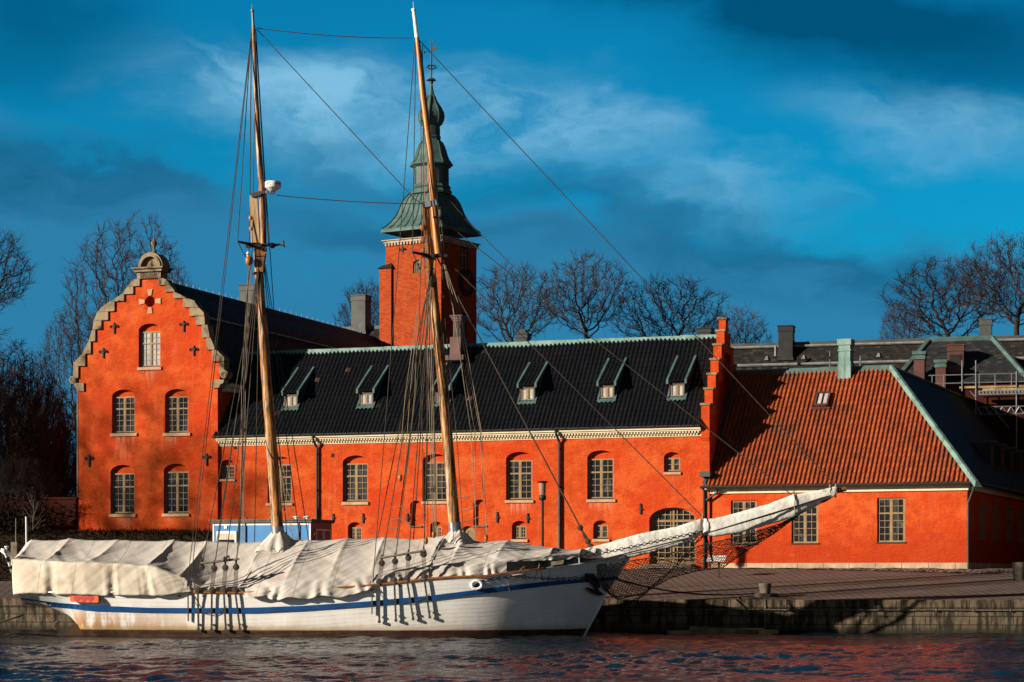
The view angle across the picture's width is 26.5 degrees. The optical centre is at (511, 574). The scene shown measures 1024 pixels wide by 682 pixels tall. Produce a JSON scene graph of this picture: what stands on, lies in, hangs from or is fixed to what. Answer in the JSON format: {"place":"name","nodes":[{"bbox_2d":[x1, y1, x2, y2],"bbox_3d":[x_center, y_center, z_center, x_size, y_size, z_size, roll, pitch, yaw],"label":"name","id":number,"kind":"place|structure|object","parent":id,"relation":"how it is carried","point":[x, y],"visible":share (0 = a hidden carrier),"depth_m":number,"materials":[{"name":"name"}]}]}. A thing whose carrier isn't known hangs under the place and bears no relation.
{"place":"outdoors","nodes":[
{"label":"outdoors","id":0,"kind":"place"},
{"bbox_2d":[0,629,1023,681],"bbox_3d":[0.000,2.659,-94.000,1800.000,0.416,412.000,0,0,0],"label":"water","id":1,"kind":"structure","parent":0,"point":[38,655],"depth_m":67.80,"materials":[{"name":"blue liquid"}]},
{"bbox_2d":[0,4,846,638],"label":"sailing ship","id":2,"kind":"object","parent":1,"relation":"on","point":[546,598],"visible":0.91,"depth_m":91.50,"materials":[{"name":"white paint"}]},
{"bbox_2d":[0,614,23,623],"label":"stern line","id":3,"kind":"object","parent":2,"relation":"attached to","point":[11,618],"visible":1,"depth_m":93.69,"materials":[{"name":"fabric"}]},
{"bbox_2d":[11,538,261,595],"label":"tarpaulin","id":4,"kind":"object","parent":2,"relation":"on","point":[103,567],"visible":0.98,"depth_m":91.17,"materials":[{"name":"beige fabric"}]},
{"bbox_2d":[255,531,292,552],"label":"mast boot cover","id":5,"kind":"object","parent":2,"relation":"attached to","point":[280,542],"visible":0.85,"depth_m":92.46,"materials":[{"name":"grey fabric"}]},
{"bbox_2d":[238,536,444,599],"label":"tarpaulin","id":6,"kind":"object","parent":2,"relation":"on","point":[304,569],"visible":0.91,"depth_m":90.83,"materials":[{"name":"grey fabric"}]},
{"bbox_2d":[444,530,472,543],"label":"mast boot cover","id":7,"kind":"object","parent":2,"relation":"attached to","point":[458,538],"visible":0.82,"depth_m":92.62,"materials":[{"name":"grey fabric"}]},
{"bbox_2d":[425,535,582,578],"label":"tarpaulin","id":8,"kind":"object","parent":2,"relation":"on","point":[478,558],"visible":0.94,"depth_m":91.22,"materials":[{"name":"grey fabric"}]},
{"bbox_2d":[580,519,702,557],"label":"sail cover","id":9,"kind":"object","parent":2,"relation":"attached to","point":[686,528],"visible":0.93,"depth_m":92.76,"materials":[{"name":"white fabric"}]},
{"bbox_2d":[618,579,752,595],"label":"mooring line","id":10,"kind":"object","parent":2,"relation":"attached to","point":[688,592],"visible":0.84,"depth_m":95.79,"materials":[{"name":"fabric"}]},
{"bbox_2d":[702,487,837,536],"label":"sail cover","id":11,"kind":"object","parent":2,"relation":"attached to","point":[711,524],"visible":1,"depth_m":92.76,"materials":[{"name":"white fabric"}]},
{"bbox_2d":[0,598,1023,633],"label":"quay wall","id":12,"kind":"structure","parent":1,"relation":"in","point":[34,617],"depth_m":96.80,"materials":[{"name":"stone"}]},
{"bbox_2d":[759,583,770,593],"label":"bollard","id":13,"kind":"object","parent":12,"relation":"on","point":[765,588],"visible":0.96,"depth_m":97.69,"materials":[{"name":"metal"}]},
{"bbox_2d":[600,608,1023,611],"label":"quay pipe","id":14,"kind":"object","parent":12,"relation":"attached to","point":[789,609],"visible":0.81,"depth_m":96.36,"materials":[{"name":"metal"}]},
{"bbox_2d":[667,626,777,633],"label":"floating timber","id":15,"kind":"object","parent":1,"relation":"on","point":[703,630],"visible":0.93,"depth_m":95.97,"materials":[{"name":"brown wood"}]},
{"bbox_2d":[739,628,770,634],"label":"yellow block","id":16,"kind":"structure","parent":1,"relation":"on","point":[764,631],"depth_m":95.21,"materials":[{"name":"yellow"}]},
{"bbox_2d":[0,568,1023,599],"bbox_3d":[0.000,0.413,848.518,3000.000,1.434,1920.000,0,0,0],"label":"street","id":17,"kind":"structure","parent":0,"point":[811,584],"depth_m":102.71,"materials":[{"name":"stone"}]},
{"bbox_2d":[0,488,25,529],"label":"shrub","id":18,"kind":"object","parent":17,"relation":"on","point":[9,514],"visible":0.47,"depth_m":115.07,"materials":[{"name":"brown plant"}]},
{"bbox_2d":[0,225,38,312],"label":"bare tree","id":19,"kind":"object","parent":17,"relation":"on","point":[10,284],"visible":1,"depth_m":134.01,"materials":[{"name":"brown plant"}]},
{"bbox_2d":[3,487,57,531],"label":"shrub","id":20,"kind":"object","parent":17,"relation":"on","point":[30,524],"visible":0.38,"depth_m":114.85,"materials":[{"name":"brown plant"}]},
{"bbox_2d":[0,447,65,496],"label":"bush","id":21,"kind":"object","parent":17,"relation":"on","point":[24,479],"visible":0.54,"depth_m":126.15,"materials":[{"name":"brown plant"}]},
{"bbox_2d":[24,493,44,529],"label":"sapling","id":22,"kind":"object","parent":17,"relation":"on","point":[33,512],"visible":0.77,"depth_m":112.49,"materials":[{"name":"plant"}]},
{"bbox_2d":[0,374,71,495],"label":"bare tree","id":23,"kind":"object","parent":17,"relation":"on","point":[31,425],"visible":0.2,"depth_m":129.82,"materials":[{"name":"brown plant"}]},
{"bbox_2d":[0,328,75,492],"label":"bare tree","id":24,"kind":"object","parent":17,"relation":"on","point":[31,353],"visible":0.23,"depth_m":131.52,"materials":[{"name":"brown plant"}]},
{"bbox_2d":[0,337,76,495],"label":"bare tree","id":25,"kind":"object","parent":17,"relation":"on","point":[7,408],"visible":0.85,"depth_m":128.46,"materials":[{"name":"brown plant"}]},
{"bbox_2d":[1,382,76,496],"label":"bare tree","id":26,"kind":"object","parent":17,"relation":"on","point":[75,442],"visible":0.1,"depth_m":132.89,"materials":[{"name":"brown plant"}]},
{"bbox_2d":[0,497,78,532],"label":"garden wall","id":27,"kind":"structure","parent":17,"relation":"on","point":[65,516],"depth_m":116.64,"materials":[{"name":"brick"}]},
{"bbox_2d":[14,418,76,496],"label":"bare tree","id":28,"kind":"object","parent":17,"relation":"on","point":[66,492],"visible":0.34,"depth_m":130.62,"materials":[{"name":"brown plant"}]},
{"bbox_2d":[26,388,76,496],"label":"bare tree","id":29,"kind":"object","parent":17,"relation":"on","point":[74,410],"visible":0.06,"depth_m":137.71,"materials":[{"name":"brown plant"}]},
{"bbox_2d":[48,419,76,495],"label":"bare tree","id":30,"kind":"object","parent":17,"relation":"on","point":[71,457],"visible":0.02,"depth_m":135.60,"materials":[{"name":"brown plant"}]},
{"bbox_2d":[35,304,95,490],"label":"bare tree","id":31,"kind":"object","parent":17,"relation":"on","point":[61,343],"visible":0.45,"depth_m":141.64,"materials":[{"name":"brown plant"}]},
{"bbox_2d":[0,526,212,580],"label":"hedge","id":32,"kind":"object","parent":17,"relation":"on","point":[8,537],"visible":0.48,"depth_m":109.75,"materials":[{"name":"brown plant"}]},
{"bbox_2d":[54,208,187,369],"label":"bare tree","id":33,"kind":"object","parent":17,"relation":"on","point":[115,279],"visible":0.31,"depth_m":157.44,"materials":[{"name":"brown plant"}]},
{"bbox_2d":[169,263,200,288],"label":"bare tree","id":34,"kind":"object","parent":17,"relation":"on","point":[180,278],"visible":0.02,"depth_m":165.51,"materials":[{"name":"brown plant"}]},
{"bbox_2d":[69,237,378,532],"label":"gabled building","id":35,"kind":"structure","parent":17,"relation":"on","point":[140,379],"depth_m":124.79,"materials":[{"name":"paint"}]},
{"bbox_2d":[109,473,135,516],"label":"window","id":36,"kind":"structure","parent":35,"relation":"in","point":[123,484],"depth_m":125.31,"materials":[{"name":"paint"}]},
{"bbox_2d":[110,396,136,436],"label":"window","id":37,"kind":"structure","parent":35,"relation":"in","point":[124,407],"depth_m":125.31,"materials":[{"name":"paint"}]},
{"bbox_2d":[137,331,161,369],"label":"window","id":38,"kind":"structure","parent":35,"relation":"in","point":[149,341],"depth_m":124.73,"materials":[{"name":"paint"}]},
{"bbox_2d":[162,471,189,516],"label":"window","id":39,"kind":"structure","parent":35,"relation":"in","point":[176,483],"depth_m":124.18,"materials":[{"name":"paint"}]},
{"bbox_2d":[163,396,190,435],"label":"window","id":40,"kind":"structure","parent":35,"relation":"in","point":[177,407],"depth_m":124.15,"materials":[{"name":"paint"}]},
{"bbox_2d":[209,516,334,542],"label":"site cabin","id":41,"kind":"object","parent":17,"relation":"on","point":[319,529],"visible":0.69,"depth_m":106.86,"materials":[{"name":"metal"}]},
{"bbox_2d":[216,531,236,542],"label":"window","id":42,"kind":"structure","parent":41,"relation":"in","point":[223,537],"depth_m":107.23,"materials":[{"name":"white glass"}]},
{"bbox_2d":[316,529,322,540],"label":"door","id":43,"kind":"structure","parent":41,"relation":"in","point":[319,532],"depth_m":106.97,"materials":[{"name":"red wood"}]},
{"bbox_2d":[323,529,330,540],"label":"door","id":44,"kind":"structure","parent":41,"relation":"in","point":[326,533],"depth_m":107.86,"materials":[{"name":"red wood"}]},
{"bbox_2d":[331,277,378,326],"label":"bare tree","id":45,"kind":"object","parent":17,"relation":"on","point":[375,302],"visible":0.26,"depth_m":189.47,"materials":[{"name":"brown plant"}]},
{"bbox_2d":[342,294,378,344],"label":"wing","id":46,"kind":"structure","parent":17,"relation":"on","point":[360,313],"depth_m":152.42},
{"bbox_2d":[377,38,480,346],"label":"castle tower","id":47,"kind":"structure","parent":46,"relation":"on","point":[461,258],"depth_m":149.99,"materials":[{"name":"red brick"}]},
{"bbox_2d":[461,246,465,274],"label":"window","id":48,"kind":"structure","parent":47,"relation":"in","point":[463,249],"depth_m":150.85,"materials":[{"name":"glass"}]},
{"bbox_2d":[212,315,736,568],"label":"long building","id":49,"kind":"structure","parent":17,"relation":"on","point":[614,484],"depth_m":118.43,"materials":[{"name":"paint"}]},
{"bbox_2d":[219,465,234,481],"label":"window","id":50,"kind":"structure","parent":49,"relation":"in","point":[224,468],"depth_m":123.27,"materials":[{"name":"paint"}]},
{"bbox_2d":[266,464,292,505],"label":"window","id":51,"kind":"structure","parent":49,"relation":"in","point":[286,467],"depth_m":122.14,"materials":[{"name":"paint"}]},
{"bbox_2d":[341,463,368,504],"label":"window","id":52,"kind":"structure","parent":49,"relation":"in","point":[355,474],"depth_m":120.68,"materials":[{"name":"paint"}]},
{"bbox_2d":[349,527,361,538],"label":"window","id":53,"kind":"structure","parent":49,"relation":"in","point":[354,532],"depth_m":120.68,"materials":[{"name":"paint"}]},
{"bbox_2d":[421,462,446,503],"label":"window","id":54,"kind":"structure","parent":49,"relation":"in","point":[441,498],"depth_m":119.10,"materials":[{"name":"paint"}]},
{"bbox_2d":[432,527,441,536],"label":"window","id":55,"kind":"structure","parent":49,"relation":"in","point":[439,529],"depth_m":119.07,"materials":[{"name":"paint"}]},
{"bbox_2d":[464,526,474,540],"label":"door","id":56,"kind":"structure","parent":49,"relation":"in","point":[469,530],"depth_m":118.44,"materials":[{"name":"paint"}]},
{"bbox_2d":[505,460,533,502],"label":"window","id":57,"kind":"structure","parent":49,"relation":"in","point":[519,472],"depth_m":117.51,"materials":[{"name":"paint"}]},
{"bbox_2d":[511,526,527,541],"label":"window","id":58,"kind":"structure","parent":49,"relation":"in","point":[519,532],"depth_m":117.49,"materials":[{"name":"paint"}]},
{"bbox_2d":[586,458,615,501],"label":"window","id":59,"kind":"structure","parent":49,"relation":"in","point":[600,471],"depth_m":115.98,"materials":[{"name":"paint"}]},
{"bbox_2d":[592,525,609,541],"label":"window","id":60,"kind":"structure","parent":49,"relation":"in","point":[600,531],"depth_m":115.98,"materials":[{"name":"paint"}]},
{"bbox_2d":[663,458,680,474],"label":"window","id":61,"kind":"structure","parent":49,"relation":"in","point":[672,465],"depth_m":114.68,"materials":[{"name":"paint"}]},
{"bbox_2d":[651,508,695,563],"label":"door","id":62,"kind":"structure","parent":49,"relation":"in","point":[666,518],"depth_m":114.88,"materials":[{"name":"paint"}]},
{"bbox_2d":[477,255,563,341],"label":"bare tree","id":63,"kind":"object","parent":17,"relation":"on","point":[535,319],"visible":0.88,"depth_m":167.46,"materials":[{"name":"brown plant"}]},
{"bbox_2d":[537,481,547,545],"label":"street lamp","id":64,"kind":"object","parent":17,"relation":"on","point":[542,491],"visible":0.85,"depth_m":108.93,"materials":[{"name":"black metal"}]},
{"bbox_2d":[534,248,636,338],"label":"bare tree","id":65,"kind":"object","parent":17,"relation":"on","point":[595,282],"visible":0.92,"depth_m":171.45,"materials":[{"name":"brown plant"}]},
{"bbox_2d":[606,271,734,337],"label":"bare tree","id":66,"kind":"object","parent":17,"relation":"on","point":[661,309],"visible":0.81,"depth_m":175.19,"materials":[{"name":"brown plant"}]},
{"bbox_2d":[707,555,725,576],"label":"information sign","id":67,"kind":"object","parent":17,"relation":"on","point":[718,562],"visible":0.54,"depth_m":106.98,"materials":[{"name":"white metal"}]},
{"bbox_2d":[701,300,772,343],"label":"bare tree","id":68,"kind":"object","parent":17,"relation":"on","point":[746,329],"visible":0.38,"depth_m":181.66,"materials":[{"name":"brown plant"}]},
{"bbox_2d":[737,593,793,598],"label":"coiled rope","id":69,"kind":"object","parent":17,"relation":"on","point":[764,596],"visible":1,"depth_m":97.25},
{"bbox_2d":[699,338,1023,568],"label":"tiled house","id":70,"kind":"structure","parent":17,"relation":"on","point":[872,439],"depth_m":112.89,"materials":[{"name":"paint"}]},
{"bbox_2d":[731,501,757,544],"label":"window","id":71,"kind":"structure","parent":70,"relation":"in","point":[736,506],"depth_m":113.32,"materials":[{"name":"paint"}]},
{"bbox_2d":[790,505,818,543],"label":"window","id":72,"kind":"structure","parent":70,"relation":"in","point":[805,526],"depth_m":112.02,"materials":[{"name":"paint"}]},
{"bbox_2d":[876,498,905,542],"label":"window","id":73,"kind":"structure","parent":70,"relation":"in","point":[891,511],"depth_m":110.37,"materials":[{"name":"paint"}]},
{"bbox_2d":[980,501,984,539],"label":"window","id":74,"kind":"structure","parent":70,"relation":"in","point":[982,504],"depth_m":112.57,"materials":[{"name":"glass"}]},
{"bbox_2d":[994,504,998,540],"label":"window","id":75,"kind":"structure","parent":70,"relation":"in","point":[996,506],"depth_m":116.46,"materials":[{"name":"glass"}]},
{"bbox_2d":[1006,506,1010,541],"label":"window","id":76,"kind":"structure","parent":70,"relation":"in","point":[1008,508],"depth_m":120.15,"materials":[{"name":"glass"}]},
{"bbox_2d":[1019,508,1022,542],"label":"window","id":77,"kind":"structure","parent":70,"relation":"in","point":[1020,509],"depth_m":124.12,"materials":[{"name":"glass"}]},
{"bbox_2d":[731,325,1023,484],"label":"slate building","id":78,"kind":"structure","parent":17,"relation":"on","point":[786,351],"depth_m":152.06,"materials":[{"name":"grey stone"}]},
{"bbox_2d":[877,297,932,339],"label":"bare tree","id":79,"kind":"object","parent":17,"relation":"on","point":[899,331],"visible":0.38,"depth_m":185.77,"materials":[{"name":"brown plant"}]},
{"bbox_2d":[876,254,1013,336],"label":"bare tree","id":80,"kind":"object","parent":17,"relation":"on","point":[941,320],"visible":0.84,"depth_m":177.36,"materials":[{"name":"brown plant"}]},
{"bbox_2d":[902,318,1023,482],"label":"hipped wing","id":81,"kind":"structure","parent":17,"relation":"on","point":[987,351],"depth_m":136.85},
{"bbox_2d":[929,360,1023,447],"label":"scaffolding","id":82,"kind":"object","parent":17,"relation":"on","point":[1011,388],"visible":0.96,"depth_m":133.69,"materials":[{"name":"grey metal"}]},
{"bbox_2d":[950,228,1023,335],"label":"bare tree","id":83,"kind":"object","parent":17,"relation":"on","point":[1019,310],"visible":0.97,"depth_m":171.61,"materials":[{"name":"brown plant"}]},
{"bbox_2d":[1012,562,1023,579],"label":"bollard","id":84,"kind":"object","parent":17,"relation":"on","point":[1018,570],"visible":0.94,"depth_m":103.71,"materials":[{"name":"metal"}]},
{"bbox_2d":[0,0,1023,495],"label":"sky","id":85,"kind":"structure","parent":0,"point":[793,157],"materials":[{"name":"blue"}]},
{"bbox_2d":[792,568,1012,573],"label":"cobbled pavement","id":86,"kind":"structure","parent":0,"point":[1000,571],"depth_m":108.56,"materials":[{"name":"grey stone"}]}
]}

